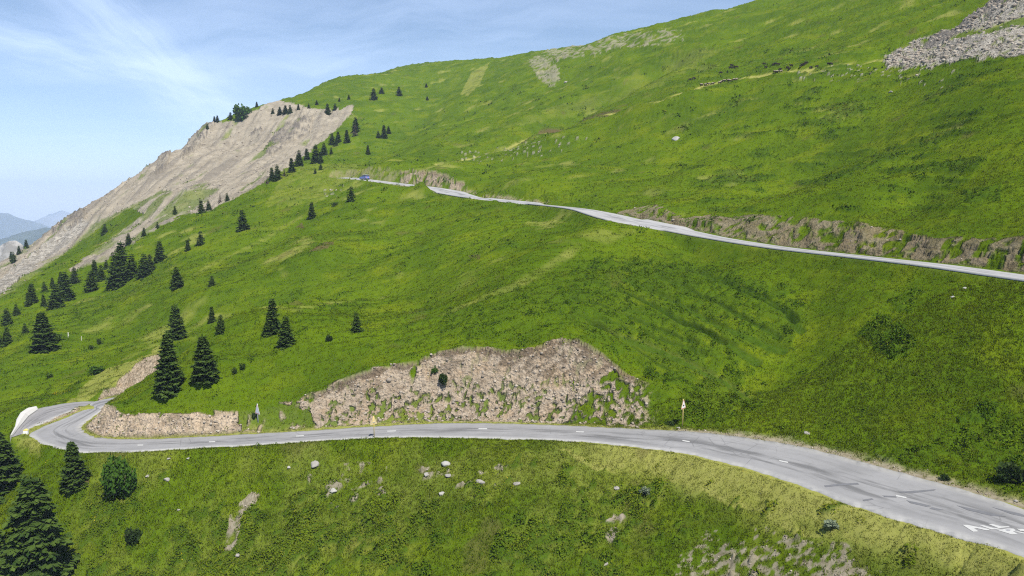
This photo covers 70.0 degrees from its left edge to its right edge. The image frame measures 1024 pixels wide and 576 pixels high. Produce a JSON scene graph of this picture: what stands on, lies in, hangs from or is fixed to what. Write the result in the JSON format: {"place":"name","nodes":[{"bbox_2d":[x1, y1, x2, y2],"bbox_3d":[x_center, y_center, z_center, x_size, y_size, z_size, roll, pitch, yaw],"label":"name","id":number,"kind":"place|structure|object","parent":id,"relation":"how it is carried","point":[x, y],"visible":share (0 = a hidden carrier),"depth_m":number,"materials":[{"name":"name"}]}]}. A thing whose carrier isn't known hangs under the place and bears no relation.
{"place":"outdoors","nodes":[
{"label":"outdoors","id":0,"kind":"place"},
{"bbox_2d":[0,241,23,261],"bbox_3d":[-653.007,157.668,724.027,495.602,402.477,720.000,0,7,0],"label":"rocky ridge","id":1,"kind":"structure","parent":0,"point":[7,248],"depth_m":756.17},
{"bbox_2d":[0,213,49,238],"bbox_3d":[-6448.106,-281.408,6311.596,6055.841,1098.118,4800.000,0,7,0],"label":"mountain","id":2,"kind":"structure","parent":0,"point":[10,224],"depth_m":6363.77,"materials":[{"name":"blue"}]},
{"bbox_2d":[0,227,50,245],"bbox_3d":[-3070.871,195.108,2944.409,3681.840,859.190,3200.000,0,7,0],"label":"wooded hill","id":3,"kind":"structure","parent":0,"point":[31,236],"depth_m":3261.38,"materials":[{"name":"blue"}]},
{"bbox_2d":[33,210,70,227],"bbox_3d":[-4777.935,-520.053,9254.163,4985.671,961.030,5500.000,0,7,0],"label":"distant mountain","id":4,"kind":"structure","parent":0,"point":[50,220],"depth_m":9206.19,"materials":[{"name":"blue"}]},
{"bbox_2d":[0,0,753,220],"label":"sky","id":5,"kind":"structure","parent":0,"point":[92,92],"materials":[{"name":"blue"}]},
{"bbox_2d":[0,0,1023,575],"bbox_3d":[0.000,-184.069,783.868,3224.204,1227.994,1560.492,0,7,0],"label":"ground","id":6,"kind":"structure","parent":0,"point":[472,86],"depth_m":107.94,"materials":[{"name":"green plant"}]},
{"bbox_2d":[0,529,6,572],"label":"spruce tree","id":7,"kind":"object","parent":6,"relation":"on","point":[2,543],"visible":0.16,"depth_m":66.40,"materials":[{"name":"green plant"}]},
{"bbox_2d":[0,326,11,346],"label":"spruce tree","id":8,"kind":"object","parent":6,"relation":"on","point":[6,339],"visible":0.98,"depth_m":141.19,"materials":[{"name":"green plant"}]},
{"bbox_2d":[0,308,12,325],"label":"spruce tree","id":9,"kind":"object","parent":6,"relation":"on","point":[7,319],"visible":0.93,"depth_m":166.83,"materials":[{"name":"green plant"}]},
{"bbox_2d":[8,252,17,263],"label":"spruce tree","id":10,"kind":"object","parent":6,"relation":"on","point":[13,260],"visible":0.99,"depth_m":309.29,"materials":[{"name":"green plant"}]},
{"bbox_2d":[0,432,27,502],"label":"spruce tree","id":11,"kind":"object","parent":6,"relation":"on","point":[9,467],"visible":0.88,"depth_m":75.75,"materials":[{"name":"green plant"}]},
{"bbox_2d":[12,304,21,315],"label":"spruce tree","id":12,"kind":"object","parent":6,"relation":"on","point":[16,310],"visible":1,"depth_m":172.44,"materials":[{"name":"green plant"}]},
{"bbox_2d":[22,240,28,248],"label":"spruce tree","id":13,"kind":"object","parent":6,"relation":"on","point":[26,245],"visible":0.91,"depth_m":328.95,"materials":[{"name":"green plant"}]},
{"bbox_2d":[21,323,30,334],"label":"spruce tree","id":14,"kind":"object","parent":6,"relation":"on","point":[24,329],"visible":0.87,"depth_m":148.89,"materials":[{"name":"green plant"}]},
{"bbox_2d":[24,292,32,306],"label":"spruce tree","id":15,"kind":"object","parent":6,"relation":"on","point":[28,303],"visible":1,"depth_m":178.28,"materials":[{"name":"green plant"}]},
{"bbox_2d":[23,284,39,302],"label":"spruce tree","id":16,"kind":"object","parent":6,"relation":"on","point":[31,292],"visible":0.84,"depth_m":180.74,"materials":[{"name":"green plant"}]},
{"bbox_2d":[0,475,80,575],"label":"spruce tree","id":17,"kind":"object","parent":6,"relation":"on","point":[37,543],"visible":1,"depth_m":64.11,"materials":[{"name":"green plant"}]},
{"bbox_2d":[39,294,46,306],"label":"spruce tree","id":18,"kind":"object","parent":6,"relation":"on","point":[43,302],"visible":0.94,"depth_m":177.50,"materials":[{"name":"green plant"}]},
{"bbox_2d":[41,282,47,291],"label":"spruce tree","id":19,"kind":"object","parent":6,"relation":"on","point":[44,288],"visible":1,"depth_m":187.55,"materials":[{"name":"green plant"}]},
{"bbox_2d":[28,311,61,352],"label":"spruce tree","id":20,"kind":"object","parent":6,"relation":"on","point":[45,341],"visible":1,"depth_m":131.89,"materials":[{"name":"green plant"}]},
{"bbox_2d":[49,277,54,288],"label":"spruce tree","id":21,"kind":"object","parent":6,"relation":"on","point":[51,282],"visible":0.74,"depth_m":192.57,"materials":[{"name":"green plant"}]},
{"bbox_2d":[13,401,94,436],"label":"layby","id":22,"kind":"structure","parent":6,"relation":"on","point":[42,415],"depth_m":92.32,"materials":[{"name":"concrete"}]},
{"bbox_2d":[10,406,37,441],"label":"parapet","id":23,"kind":"structure","parent":22,"relation":"on","point":[24,415],"depth_m":89.59,"materials":[{"name":"concrete"}]},
{"bbox_2d":[44,283,65,310],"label":"spruce tree","id":24,"kind":"object","parent":6,"relation":"on","point":[55,301],"visible":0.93,"depth_m":173.69,"materials":[{"name":"green plant"}]},
{"bbox_2d":[56,271,61,285],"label":"spruce tree","id":25,"kind":"object","parent":6,"relation":"on","point":[58,281],"visible":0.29,"depth_m":196.23,"materials":[{"name":"green plant"}]},
{"bbox_2d":[58,271,75,301],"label":"spruce tree","id":26,"kind":"object","parent":6,"relation":"on","point":[68,293],"visible":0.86,"depth_m":180.64,"materials":[{"name":"green plant"}]},
{"bbox_2d":[57,441,92,492],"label":"spruce tree","id":27,"kind":"object","parent":6,"relation":"on","point":[74,475],"visible":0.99,"depth_m":73.02,"materials":[{"name":"green plant"}]},
{"bbox_2d":[69,267,80,283],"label":"spruce tree","id":28,"kind":"object","parent":6,"relation":"on","point":[74,279],"visible":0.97,"depth_m":197.29,"materials":[{"name":"green plant"}]},
{"bbox_2d":[82,270,99,291],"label":"spruce tree","id":29,"kind":"object","parent":6,"relation":"on","point":[91,285],"visible":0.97,"depth_m":187.18,"materials":[{"name":"green plant"}]},
{"bbox_2d":[91,259,97,276],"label":"spruce tree","id":30,"kind":"object","parent":6,"relation":"on","point":[94,269],"visible":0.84,"depth_m":202.43,"materials":[{"name":"green plant"}]},
{"bbox_2d":[87,365,104,373],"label":"shrub","id":31,"kind":"object","parent":6,"relation":"on","point":[94,369],"visible":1,"depth_m":111.53,"materials":[{"name":"green plant"}]},
{"bbox_2d":[95,264,105,281],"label":"spruce tree","id":32,"kind":"object","parent":6,"relation":"on","point":[100,275],"visible":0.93,"depth_m":197.29,"materials":[{"name":"green plant"}]},
{"bbox_2d":[100,223,107,234],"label":"spruce tree","id":33,"kind":"object","parent":6,"relation":"on","point":[104,230],"visible":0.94,"depth_m":298.65,"materials":[{"name":"green plant"}]},
{"bbox_2d":[102,260,108,268],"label":"spruce tree","id":34,"kind":"object","parent":6,"relation":"on","point":[105,264],"visible":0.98,"depth_m":206.10,"materials":[{"name":"green plant"}]},
{"bbox_2d":[103,251,128,290],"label":"spruce tree","id":35,"kind":"object","parent":6,"relation":"on","point":[116,279],"visible":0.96,"depth_m":184.63,"materials":[{"name":"green plant"}]},
{"bbox_2d":[99,454,137,499],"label":"bush","id":36,"kind":"object","parent":6,"relation":"on","point":[119,477],"visible":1,"depth_m":71.36,"materials":[{"name":"green plant"}]},
{"bbox_2d":[115,240,127,277],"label":"spruce tree","id":37,"kind":"object","parent":6,"relation":"on","point":[120,250],"visible":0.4,"depth_m":188.67,"materials":[{"name":"green plant"}]},
{"bbox_2d":[124,233,131,244],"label":"spruce tree","id":38,"kind":"object","parent":6,"relation":"on","point":[128,240],"visible":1,"depth_m":222.21,"materials":[{"name":"green plant"}]},
{"bbox_2d":[123,254,138,279],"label":"spruce tree","id":39,"kind":"object","parent":6,"relation":"on","point":[131,266],"visible":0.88,"depth_m":187.70,"materials":[{"name":"green plant"}]},
{"bbox_2d":[124,527,142,543],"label":"bush","id":40,"kind":"object","parent":6,"relation":"on","point":[132,535],"visible":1,"depth_m":68.23,"materials":[{"name":"green plant"}]},
{"bbox_2d":[140,228,146,236],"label":"spruce tree","id":41,"kind":"object","parent":6,"relation":"on","point":[143,234],"visible":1,"depth_m":237.17,"materials":[{"name":"green plant"}]},
{"bbox_2d":[135,253,152,279],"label":"spruce tree","id":42,"kind":"object","parent":6,"relation":"on","point":[143,268],"visible":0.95,"depth_m":184.88,"materials":[{"name":"green plant"}]},
{"bbox_2d":[147,254,155,271],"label":"spruce tree","id":43,"kind":"object","parent":6,"relation":"on","point":[149,257],"visible":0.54,"depth_m":188.81,"materials":[{"name":"green plant"}]},
{"bbox_2d":[153,241,166,262],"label":"spruce tree","id":44,"kind":"object","parent":6,"relation":"on","point":[159,255],"visible":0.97,"depth_m":193.83,"materials":[{"name":"green plant"}]},
{"bbox_2d":[150,331,185,400],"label":"spruce tree","id":45,"kind":"object","parent":6,"relation":"on","point":[169,373],"visible":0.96,"depth_m":84.89,"materials":[{"name":"green plant"}]},
{"bbox_2d":[163,304,188,340],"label":"spruce tree","id":46,"kind":"object","parent":6,"relation":"on","point":[176,331],"visible":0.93,"depth_m":122.77,"materials":[{"name":"green plant"}]},
{"bbox_2d":[169,267,183,289],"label":"spruce tree","id":47,"kind":"object","parent":6,"relation":"on","point":[177,280],"visible":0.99,"depth_m":156.93,"materials":[{"name":"green plant"}]},
{"bbox_2d":[184,239,190,250],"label":"spruce tree","id":48,"kind":"object","parent":6,"relation":"on","point":[187,247],"visible":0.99,"depth_m":195.28,"materials":[{"name":"green plant"}]},
{"bbox_2d":[196,231,204,245],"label":"spruce tree","id":49,"kind":"object","parent":6,"relation":"on","point":[200,240],"visible":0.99,"depth_m":197.41,"materials":[{"name":"green plant"}]},
{"bbox_2d":[198,201,204,213],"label":"spruce tree","id":50,"kind":"object","parent":6,"relation":"on","point":[201,208],"visible":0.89,"depth_m":236.90,"materials":[{"name":"green plant"}]},
{"bbox_2d":[188,334,222,384],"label":"spruce tree","id":51,"kind":"object","parent":6,"relation":"on","point":[204,366],"visible":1,"depth_m":85.17,"materials":[{"name":"green plant"}]},
{"bbox_2d":[205,201,211,210],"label":"spruce tree","id":52,"kind":"object","parent":6,"relation":"on","point":[208,206],"visible":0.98,"depth_m":240.06,"materials":[{"name":"green plant"}]},
{"bbox_2d":[207,306,215,323],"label":"spruce tree","id":53,"kind":"object","parent":6,"relation":"on","point":[211,319],"visible":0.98,"depth_m":130.64,"materials":[{"name":"green plant"}]},
{"bbox_2d":[208,276,216,286],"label":"spruce tree","id":54,"kind":"object","parent":6,"relation":"on","point":[211,282],"visible":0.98,"depth_m":152.85,"materials":[{"name":"green plant"}]},
{"bbox_2d":[214,315,224,333],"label":"spruce tree","id":55,"kind":"object","parent":6,"relation":"on","point":[219,328],"visible":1,"depth_m":98.97,"materials":[{"name":"green plant"}]},
{"bbox_2d":[232,103,248,120],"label":"bush","id":56,"kind":"object","parent":6,"relation":"on","point":[241,112],"visible":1,"depth_m":435.70,"materials":[{"name":"green plant"}]},
{"bbox_2d":[239,363,245,370],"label":"shrub","id":57,"kind":"object","parent":6,"relation":"on","point":[243,366],"visible":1,"depth_m":88.08,"materials":[{"name":"green plant"}]},
{"bbox_2d":[236,209,249,231],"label":"spruce tree","id":58,"kind":"object","parent":6,"relation":"on","point":[242,225],"visible":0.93,"depth_m":202.02,"materials":[{"name":"green plant"}]},
{"bbox_2d":[255,404,259,422],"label":"warning sign","id":59,"kind":"object","parent":6,"relation":"on","point":[257,411],"visible":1,"depth_m":81.19,"materials":[{"name":"white metal"}]},
{"bbox_2d":[260,317,272,337],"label":"spruce tree","id":60,"kind":"object","parent":6,"relation":"on","point":[266,325],"visible":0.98,"depth_m":95.78,"materials":[{"name":"green plant"}]},
{"bbox_2d":[268,167,273,181],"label":"spruce tree","id":61,"kind":"object","parent":6,"relation":"on","point":[271,174],"visible":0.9,"depth_m":257.57,"materials":[{"name":"green plant"}]},
{"bbox_2d":[263,297,280,334],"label":"spruce tree","id":62,"kind":"object","parent":6,"relation":"on","point":[274,321],"visible":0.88,"depth_m":96.10,"materials":[{"name":"green plant"}]},
{"bbox_2d":[273,164,281,180],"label":"spruce tree","id":63,"kind":"object","parent":6,"relation":"on","point":[276,176],"visible":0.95,"depth_m":255.40,"materials":[{"name":"green plant"}]},
{"bbox_2d":[282,106,287,113],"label":"spruce tree","id":64,"kind":"object","parent":6,"relation":"on","point":[285,110],"visible":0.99,"depth_m":435.12,"materials":[{"name":"green plant"}]},
{"bbox_2d":[274,315,296,350],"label":"spruce tree","id":65,"kind":"object","parent":6,"relation":"on","point":[285,338],"visible":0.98,"depth_m":92.44,"materials":[{"name":"green plant"}]},
{"bbox_2d":[287,158,295,172],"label":"spruce tree","id":66,"kind":"object","parent":6,"relation":"on","point":[291,167],"visible":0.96,"depth_m":272.02,"materials":[{"name":"green plant"}]},
{"bbox_2d":[294,150,302,166],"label":"spruce tree","id":67,"kind":"object","parent":6,"relation":"on","point":[298,159],"visible":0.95,"depth_m":287.64,"materials":[{"name":"green plant"}]},
{"bbox_2d":[303,149,309,160],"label":"spruce tree","id":68,"kind":"object","parent":6,"relation":"on","point":[306,156],"visible":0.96,"depth_m":321.43,"materials":[{"name":"green plant"}]},
{"bbox_2d":[306,202,315,218],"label":"spruce tree","id":69,"kind":"object","parent":6,"relation":"on","point":[311,214],"visible":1,"depth_m":200.54,"materials":[{"name":"green plant"}]},
{"bbox_2d":[310,144,318,163],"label":"spruce tree","id":70,"kind":"object","parent":6,"relation":"on","point":[315,158],"visible":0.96,"depth_m":288.50,"materials":[{"name":"green plant"}]},
{"bbox_2d":[311,460,318,467],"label":"boulder","id":71,"kind":"object","parent":6,"relation":"on","point":[314,463],"visible":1,"depth_m":73.45,"materials":[{"name":"stone"}]},
{"bbox_2d":[317,152,323,162],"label":"spruce tree","id":72,"kind":"object","parent":6,"relation":"on","point":[320,159],"visible":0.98,"depth_m":287.54,"materials":[{"name":"green plant"}]},
{"bbox_2d":[320,143,327,155],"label":"spruce tree","id":73,"kind":"object","parent":6,"relation":"on","point":[324,150],"visible":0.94,"depth_m":323.33,"materials":[{"name":"green plant"}]},
{"bbox_2d":[324,103,331,113],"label":"spruce tree","id":74,"kind":"object","parent":6,"relation":"on","point":[328,111],"visible":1,"depth_m":422.54,"materials":[{"name":"green plant"}]},
{"bbox_2d":[325,334,332,340],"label":"shrub","id":75,"kind":"object","parent":6,"relation":"on","point":[329,338],"visible":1,"depth_m":92.41,"materials":[{"name":"green plant"}]},
{"bbox_2d":[327,133,334,144],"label":"spruce tree","id":76,"kind":"object","parent":6,"relation":"on","point":[332,140],"visible":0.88,"depth_m":354.31,"materials":[{"name":"green plant"}]},
{"bbox_2d":[329,488,336,492],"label":"boulder","id":77,"kind":"object","parent":6,"relation":"on","point":[333,490],"visible":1,"depth_m":70.37,"materials":[{"name":"stone"}]},
{"bbox_2d":[336,132,341,142],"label":"spruce tree","id":78,"kind":"object","parent":6,"relation":"on","point":[338,136],"visible":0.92,"depth_m":356.04,"materials":[{"name":"green plant"}]},
{"bbox_2d":[343,130,350,142],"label":"spruce tree","id":79,"kind":"object","parent":6,"relation":"on","point":[346,138],"visible":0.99,"depth_m":353.73,"materials":[{"name":"green plant"}]},
{"bbox_2d":[345,187,355,202],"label":"spruce tree","id":80,"kind":"object","parent":6,"relation":"on","point":[351,194],"visible":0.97,"depth_m":202.64,"materials":[{"name":"green plant"}]},
{"bbox_2d":[350,117,360,132],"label":"spruce tree","id":81,"kind":"object","parent":6,"relation":"on","point":[356,124],"visible":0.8,"depth_m":376.83,"materials":[{"name":"green plant"}]},
{"bbox_2d":[349,313,363,332],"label":"spruce tree","id":82,"kind":"object","parent":6,"relation":"on","point":[356,323],"visible":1,"depth_m":95.05,"materials":[{"name":"green plant"}]},
{"bbox_2d":[365,145,370,153],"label":"spruce tree","id":83,"kind":"object","parent":6,"relation":"on","point":[367,150],"visible":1,"depth_m":316.90,"materials":[{"name":"green plant"}]},
{"bbox_2d":[369,88,377,100],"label":"spruce tree","id":84,"kind":"object","parent":6,"relation":"on","point":[373,94],"visible":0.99,"depth_m":449.52,"materials":[{"name":"green plant"}]},
{"bbox_2d":[381,125,387,138],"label":"spruce tree","id":85,"kind":"object","parent":6,"relation":"on","point":[384,134],"visible":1,"depth_m":362.37,"materials":[{"name":"green plant"}]},
{"bbox_2d":[395,87,402,95],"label":"spruce tree","id":86,"kind":"object","parent":6,"relation":"on","point":[399,92],"visible":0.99,"depth_m":472.19,"materials":[{"name":"green plant"}]},
{"bbox_2d":[431,365,438,374],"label":"bush","id":87,"kind":"object","parent":6,"relation":"on","point":[435,370],"visible":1,"depth_m":83.72,"materials":[{"name":"green plant"}]},
{"bbox_2d":[439,373,447,384],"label":"bush","id":88,"kind":"object","parent":6,"relation":"on","point":[443,378],"visible":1,"depth_m":82.60,"materials":[{"name":"green plant"}]},
{"bbox_2d":[441,461,449,466],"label":"boulder","id":89,"kind":"object","parent":6,"relation":"on","point":[445,463],"visible":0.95,"depth_m":70.39,"materials":[{"name":"stone"}]},
{"bbox_2d":[475,479,484,484],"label":"boulder","id":90,"kind":"object","parent":6,"relation":"on","point":[481,482],"visible":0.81,"depth_m":66.70,"materials":[{"name":"stone"}]},
{"bbox_2d":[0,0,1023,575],"bbox_3d":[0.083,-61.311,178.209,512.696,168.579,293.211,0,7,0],"label":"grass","id":91,"kind":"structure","parent":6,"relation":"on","point":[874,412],"depth_m":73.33,"materials":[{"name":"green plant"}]},
{"bbox_2d":[0,0,1023,575],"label":"undergrowth","id":92,"kind":"object","parent":6,"relation":"on","point":[372,502],"visible":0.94,"depth_m":72.75,"materials":[{"name":"green plant"}]},
{"bbox_2d":[2,0,1023,575],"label":"loose stones","id":93,"kind":"object","parent":6,"relation":"on","point":[920,50],"visible":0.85,"depth_m":155.48,"materials":[{"name":"stone"}]},
{"bbox_2d":[639,486,650,493],"bbox_3d":[11.440,17.373,62.705,1.007,0.824,1.068,5,8,35],"label":"plant","id":94,"kind":"object","parent":6,"relation":"on","point":[646,489],"visible":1,"depth_m":62.58,"materials":[{"name":"green plant"}]},
{"bbox_2d":[681,399,685,426],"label":"warning sign","id":95,"kind":"object","parent":6,"relation":"on","point":[683,405],"visible":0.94,"depth_m":72.50,"materials":[{"name":"white metal"}]},
{"bbox_2d":[822,519,838,528],"bbox_3d":[22.149,16.437,50.884,1.300,0.826,1.307,-3,7,-23],"label":"plant","id":96,"kind":"object","parent":6,"relation":"on","point":[830,523],"visible":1,"depth_m":50.62,"materials":[{"name":"green plant"}]},
{"bbox_2d":[939,473,950,480],"bbox_3d":[33.221,14.516,56.075,0.749,0.589,0.852,2,7,14],"label":"shrub","id":97,"kind":"object","parent":6,"relation":"on","point":[944,476],"visible":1,"depth_m":55.99,"materials":[{"name":"green plant"}]},
{"bbox_2d":[994,461,1023,482],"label":"shrub","id":98,"kind":"object","parent":6,"relation":"on","point":[1008,471],"visible":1,"depth_m":52.93,"materials":[{"name":"green plant"}]},
{"bbox_2d":[29,397,1023,556],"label":"mountain road","id":99,"kind":"structure","parent":0,"point":[961,514],"depth_m":63.52,"materials":[{"name":"grey asphalt"}]},
{"bbox_2d":[370,416,376,437],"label":"warning sign","id":100,"kind":"object","parent":99,"relation":"on","point":[373,421],"visible":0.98,"depth_m":75.73,"materials":[{"name":"yellow metal"}]},
{"bbox_2d":[344,177,1023,280],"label":"road","id":101,"kind":"structure","parent":0,"point":[648,223],"depth_m":118.39,"materials":[{"name":"grey asphalt"}]},
{"bbox_2d":[359,175,369,179],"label":"parked car","id":102,"kind":"object","parent":101,"relation":"on","point":[364,177],"visible":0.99,"depth_m":237.55,"materials":[{"name":"blue paint"}]}
]}

